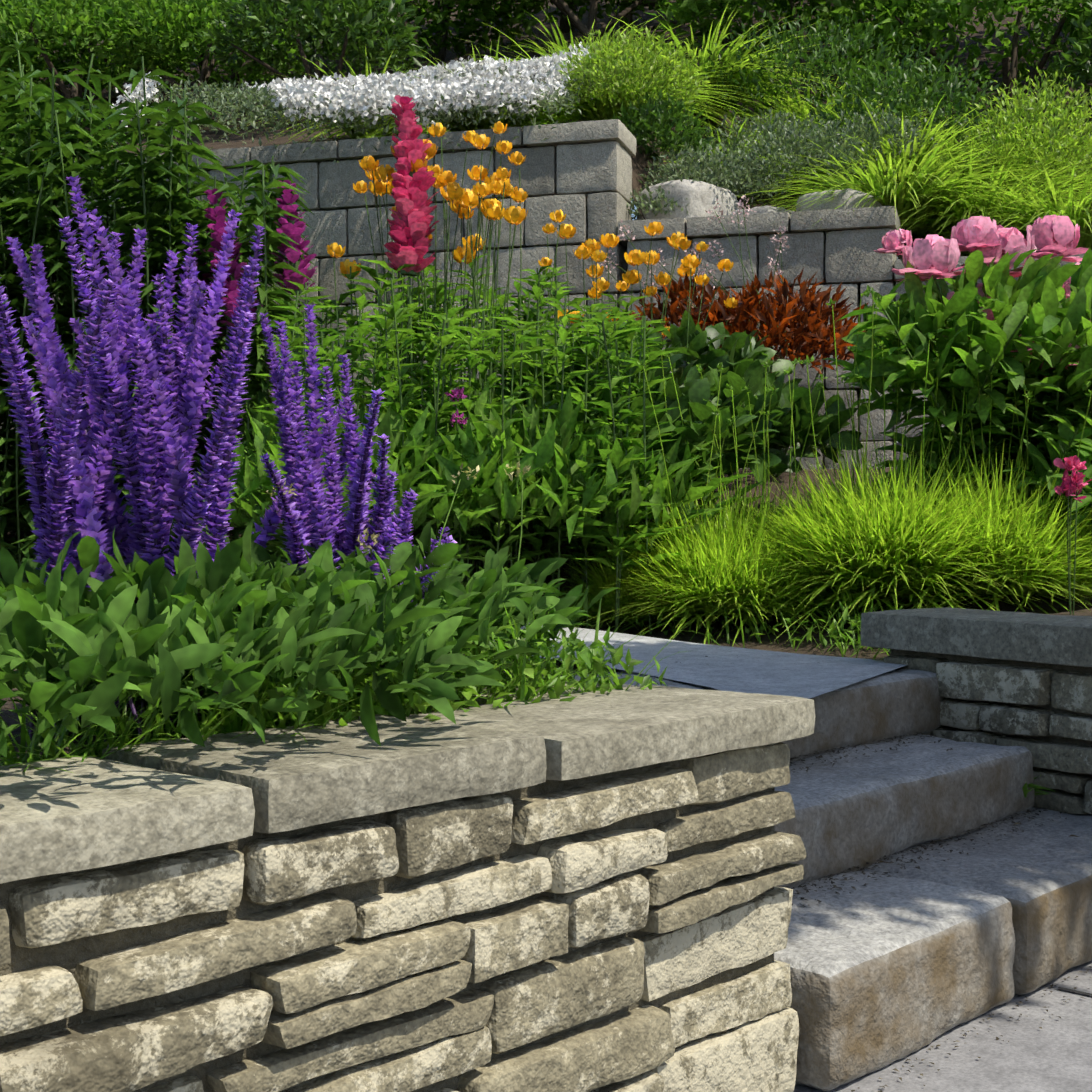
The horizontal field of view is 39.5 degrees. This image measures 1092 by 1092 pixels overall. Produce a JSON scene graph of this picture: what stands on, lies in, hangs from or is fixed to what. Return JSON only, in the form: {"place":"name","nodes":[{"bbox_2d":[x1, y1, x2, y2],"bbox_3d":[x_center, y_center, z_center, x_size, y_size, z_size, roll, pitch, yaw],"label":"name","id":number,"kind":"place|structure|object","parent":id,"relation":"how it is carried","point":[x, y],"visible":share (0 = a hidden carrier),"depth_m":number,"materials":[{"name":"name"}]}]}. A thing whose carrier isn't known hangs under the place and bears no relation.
{"place":"outdoors","nodes":[
{"label":"outdoors","id":0,"kind":"place"},
{"bbox_2d":[266,461,530,548],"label":"flowers","id":1,"kind":"object","parent":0,"point":[375,537],"visible":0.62,"depth_m":2.40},
{"bbox_2d":[0,742,805,1091],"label":"stone wall","id":2,"kind":"structure","parent":0,"point":[378,1002],"depth_m":1.78,"materials":[{"name":"beige stone"}]},
{"bbox_2d":[0,675,814,883],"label":"wall capstones","id":3,"kind":"object","parent":2,"relation":"on","point":[139,801],"visible":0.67,"depth_m":1.72,"materials":[{"name":"stone"}]},
{"bbox_2d":[0,701,432,765],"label":"planter soil","id":4,"kind":"structure","parent":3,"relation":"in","point":[5,714],"depth_m":2.15,"materials":[{"name":"brown soil"}]},
{"bbox_2d":[0,181,618,757],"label":"salvia","id":5,"kind":"object","parent":4,"relation":"on","point":[235,632],"depth_m":1.85,"materials":[{"name":"plant"}]},
{"bbox_2d":[0,175,457,609],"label":"purple flower spikes","id":6,"kind":"object","parent":5,"relation":"attached to","point":[49,354],"visible":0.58,"depth_m":2.11,"materials":[{"name":"purple plant"}]},
{"bbox_2d":[0,475,692,772],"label":"weedy grass","id":7,"kind":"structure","parent":4,"relation":"on","point":[232,723],"depth_m":1.94,"materials":[{"name":"green plant"}]},
{"bbox_2d":[0,467,1091,701],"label":"soil","id":8,"kind":"structure","parent":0,"point":[770,641],"depth_m":5.19,"materials":[{"name":"soil"}]},
{"bbox_2d":[0,33,317,580],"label":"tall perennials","id":9,"kind":"object","parent":8,"relation":"on","point":[19,203],"depth_m":6.66,"materials":[{"name":"plant"}]},
{"bbox_2d":[192,252,762,569],"bbox_3d":[-0.371,-0.578,5.959,2.129,1.386,2.594,0,1,-12],"label":"perennial foliage","id":10,"kind":"object","parent":8,"relation":"on","point":[579,492],"visible":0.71,"depth_m":5.23,"materials":[{"name":"green plant"}]},
{"bbox_2d":[192,180,468,451],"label":"magenta flowers","id":11,"kind":"object","parent":10,"relation":"on","point":[295,230],"visible":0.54,"depth_m":6.45,"materials":[{"name":"purple plant"}]},
{"bbox_2d":[0,141,1021,469],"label":"block wall courses","id":12,"kind":"object","parent":8,"relation":"on","point":[586,189],"visible":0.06,"depth_m":8.01,"materials":[{"name":"stone"}]},
{"bbox_2d":[74,119,1084,282],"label":"wall capstones","id":13,"kind":"object","parent":12,"relation":"on","point":[690,228],"visible":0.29,"depth_m":7.94,"materials":[{"name":"stone"}]},
{"bbox_2d":[637,179,881,219],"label":"boulders","id":14,"kind":"object","parent":13,"relation":"on","point":[701,196],"visible":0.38,"depth_m":8.12,"materials":[{"name":"grey stone"}]},
{"bbox_2d":[200,107,821,633],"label":"flower stems","id":15,"kind":"object","parent":8,"relation":"on","point":[408,359],"visible":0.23,"depth_m":5.83,"materials":[{"name":"green plant"}]},
{"bbox_2d":[384,95,438,271],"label":"snapdragon flowers","id":16,"kind":"object","parent":15,"relation":"attached to","point":[409,195],"visible":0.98,"depth_m":5.79,"materials":[{"name":"pink plant"}]},
{"bbox_2d":[326,121,737,336],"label":"yellow flowers","id":17,"kind":"object","parent":15,"relation":"attached to","point":[491,208],"visible":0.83,"depth_m":6.01,"materials":[{"name":"orange plant"}]},
{"bbox_2d":[240,522,943,659],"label":"bed edge weeds","id":18,"kind":"object","parent":8,"relation":"on","point":[833,631],"visible":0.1,"depth_m":4.94,"materials":[{"name":"green plant"}]},
{"bbox_2d":[491,310,862,485],"bbox_3d":[0.490,-0.588,6.124,1.497,0.823,1.776,1,1,42],"label":"broad-leaved plant","id":19,"kind":"object","parent":8,"relation":"on","point":[742,357],"visible":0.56,"depth_m":5.81,"materials":[{"name":"green plant"}]},
{"bbox_2d":[520,623,905,698],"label":"path paving","id":20,"kind":"structure","parent":8,"relation":"on","point":[807,676],"depth_m":3.96,"materials":[{"name":"stone"}]},
{"bbox_2d":[629,268,867,379],"bbox_3d":[0.954,-1.030,7.052,1.183,0.542,1.002,0,1,13],"label":"red-leaved plant","id":21,"kind":"object","parent":8,"relation":"on","point":[797,325],"visible":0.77,"depth_m":6.80,"materials":[{"name":"brown plant"}]},
{"bbox_2d":[597,194,789,302],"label":"small pale flowers","id":22,"kind":"object","parent":21,"relation":"attached to","point":[714,241],"visible":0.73,"depth_m":6.95,"materials":[{"name":"pink plant"}]},
{"bbox_2d":[553,294,1091,646],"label":"mound grass blades","id":23,"kind":"object","parent":8,"relation":"on","point":[893,539],"visible":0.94,"depth_m":5.02,"materials":[{"name":"green plant"}]},
{"bbox_2d":[823,215,1091,614],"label":"peony","id":24,"kind":"object","parent":8,"relation":"on","point":[1039,300],"depth_m":5.32,"materials":[{"name":"green plant"}]},
{"bbox_2d":[1053,455,1091,502],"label":"dianthus flowers","id":25,"kind":"object","parent":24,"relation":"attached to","point":[1070,485],"visible":1,"depth_m":4.59,"materials":[{"name":"pink plant"}]},
{"bbox_2d":[883,655,1091,814],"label":"stone wall","id":26,"kind":"structure","parent":8,"relation":"on","point":[1034,686],"depth_m":3.67,"materials":[{"name":"grey stone"}]},
{"bbox_2d":[861,607,1091,667],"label":"capstones","id":27,"kind":"object","parent":26,"relation":"on","point":[1066,640],"visible":1,"depth_m":3.81,"materials":[{"name":"stone"}]},
{"bbox_2d":[890,649,1091,795],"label":"joint","id":28,"kind":"object","parent":26,"relation":"on","point":[1052,738],"depth_m":3.73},
{"bbox_2d":[1049,608,1091,615],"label":"peony bed","id":29,"kind":"object","parent":8,"relation":"on","point":[1086,612],"visible":0.08,"depth_m":4.66,"materials":[{"name":"soil"}]},
{"bbox_2d":[7,0,1091,258],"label":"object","id":30,"kind":"structure","parent":0,"point":[639,160],"depth_m":16.37,"materials":[{"name":"soil"}]},
{"bbox_2d":[28,19,123,137],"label":"shrub branches","id":31,"kind":"object","parent":30,"relation":"on","point":[67,94],"visible":0.21,"depth_m":12.93,"materials":[{"name":"brown plant"}]},
{"bbox_2d":[21,35,163,126],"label":"shrub branches","id":32,"kind":"object","parent":30,"relation":"on","point":[81,89],"visible":0.12,"depth_m":14.63,"materials":[{"name":"brown plant"}]},
{"bbox_2d":[123,28,217,135],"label":"shrub branches","id":33,"kind":"object","parent":30,"relation":"on","point":[206,71],"visible":0.38,"depth_m":12.82,"materials":[{"name":"brown plant"}]},
{"bbox_2d":[159,22,218,94],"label":"shrub branches","id":34,"kind":"object","parent":30,"relation":"on","point":[201,64],"depth_m":16.13,"materials":[{"name":"brown plant"}]},
{"bbox_2d":[225,20,244,115],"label":"shrub branches","id":35,"kind":"object","parent":30,"relation":"on","point":[234,74],"visible":0.06,"depth_m":14.41,"materials":[{"name":"brown plant"}]},
{"bbox_2d":[231,2,354,125],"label":"shrub branches","id":36,"kind":"object","parent":30,"relation":"on","point":[305,64],"visible":0.33,"depth_m":11.89,"materials":[{"name":"brown plant"}]},
{"bbox_2d":[111,42,612,167],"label":"white flowers","id":37,"kind":"object","parent":30,"relation":"on","point":[425,88],"depth_m":8.57,"materials":[{"name":"white plant"}]},
{"bbox_2d":[410,0,452,70],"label":"shrub branches","id":38,"kind":"object","parent":30,"relation":"on","point":[441,55],"visible":0.19,"depth_m":15.74,"materials":[{"name":"brown plant"}]},
{"bbox_2d":[378,4,484,76],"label":"shrub branches","id":39,"kind":"object","parent":30,"relation":"on","point":[464,56],"visible":0.17,"depth_m":13.93,"materials":[{"name":"brown plant"}]},
{"bbox_2d":[0,0,1091,102],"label":"shrubs","id":40,"kind":"object","parent":30,"relation":"on","point":[133,31],"visible":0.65,"depth_m":12.79,"materials":[{"name":"green plant"}]},
{"bbox_2d":[1,0,1091,164],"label":"foliage","id":41,"kind":"object","parent":30,"relation":"on","point":[655,121],"visible":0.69,"depth_m":10.29,"materials":[{"name":"green plant"}]},
{"bbox_2d":[559,2,576,32],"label":"shrub limbs","id":42,"kind":"object","parent":30,"relation":"on","point":[564,26],"depth_m":17.73,"materials":[{"name":"brown plant"}]},
{"bbox_2d":[551,0,676,42],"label":"shrub branches","id":43,"kind":"object","parent":30,"relation":"on","point":[563,7],"visible":0.46,"depth_m":13.47,"materials":[{"name":"brown plant"}]},
{"bbox_2d":[222,5,1091,255],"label":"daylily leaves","id":44,"kind":"object","parent":30,"relation":"on","point":[925,194],"visible":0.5,"depth_m":8.69,"materials":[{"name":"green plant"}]},
{"bbox_2d":[619,0,722,53],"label":"shrub branches","id":45,"kind":"object","parent":30,"relation":"on","point":[630,17],"visible":0.12,"depth_m":14.95,"materials":[{"name":"brown plant"}]},
{"bbox_2d":[627,105,937,219],"bbox_3d":[1.231,-2.224,8.801,1.677,0.898,2.121,1,1,42],"label":"groundcover plant","id":46,"kind":"object","parent":30,"relation":"on","point":[753,168],"visible":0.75,"depth_m":8.53,"materials":[{"name":"green plant"}]},
{"bbox_2d":[541,25,1091,184],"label":"golden shrub foliage","id":47,"kind":"object","parent":30,"relation":"on","point":[625,58],"visible":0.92,"depth_m":8.60,"materials":[{"name":"green plant"}]},
{"bbox_2d":[785,0,912,122],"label":"shrub branches","id":48,"kind":"object","parent":30,"relation":"on","point":[792,4],"visible":0.08,"depth_m":12.63,"materials":[{"name":"brown plant"}]},
{"bbox_2d":[851,0,979,91],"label":"shrub branches","id":49,"kind":"object","parent":30,"relation":"on","point":[860,20],"depth_m":14.32,"materials":[{"name":"brown plant"}]},
{"bbox_2d":[894,3,1091,146],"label":"shrub branches","id":50,"kind":"object","parent":30,"relation":"on","point":[1007,68],"visible":0.25,"depth_m":11.97,"materials":[{"name":"brown plant"}]},
{"bbox_2d":[114,607,1053,797],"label":"weed leaves","id":51,"kind":"object","parent":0,"point":[548,673],"visible":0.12,"depth_m":2.29,"materials":[{"name":"green plant"}]},
{"bbox_2d":[633,285,1091,460],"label":"leaves","id":52,"kind":"object","parent":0,"point":[867,292],"visible":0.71,"depth_m":5.30,"materials":[{"name":"plant"}]},
{"bbox_2d":[794,960,1091,1091],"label":"ground","id":53,"kind":"structure","parent":0,"point":[1054,1054],"depth_m":2.53,"materials":[{"name":"concrete"}]},
{"bbox_2d":[0,760,774,1091],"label":"joint","id":54,"kind":"object","parent":53,"relation":"on","point":[70,956],"depth_m":1.61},
{"bbox_2d":[573,669,1091,1090],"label":"stone steps","id":55,"kind":"structure","parent":53,"relation":"on","point":[885,970],"depth_m":2.91,"materials":[{"name":"grey stone"}]},
{"bbox_2d":[878,748,1078,862],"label":"litter leaves","id":56,"kind":"object","parent":55,"relation":"on","point":[1013,824],"visible":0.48,"depth_m":3.27,"materials":[{"name":"brown plant"}]},
{"bbox_2d":[573,656,1091,1091],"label":"dirt debris","id":57,"kind":"object","parent":53,"relation":"on","point":[891,862],"visible":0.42,"depth_m":3.12,"materials":[{"name":"soil"}]},
{"bbox_2d":[1058,987,1091,995],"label":"pavement joints","id":58,"kind":"object","parent":53,"relation":"on","point":[1067,989],"visible":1,"depth_m":2.85,"materials":[{"name":"grey"}]}
]}

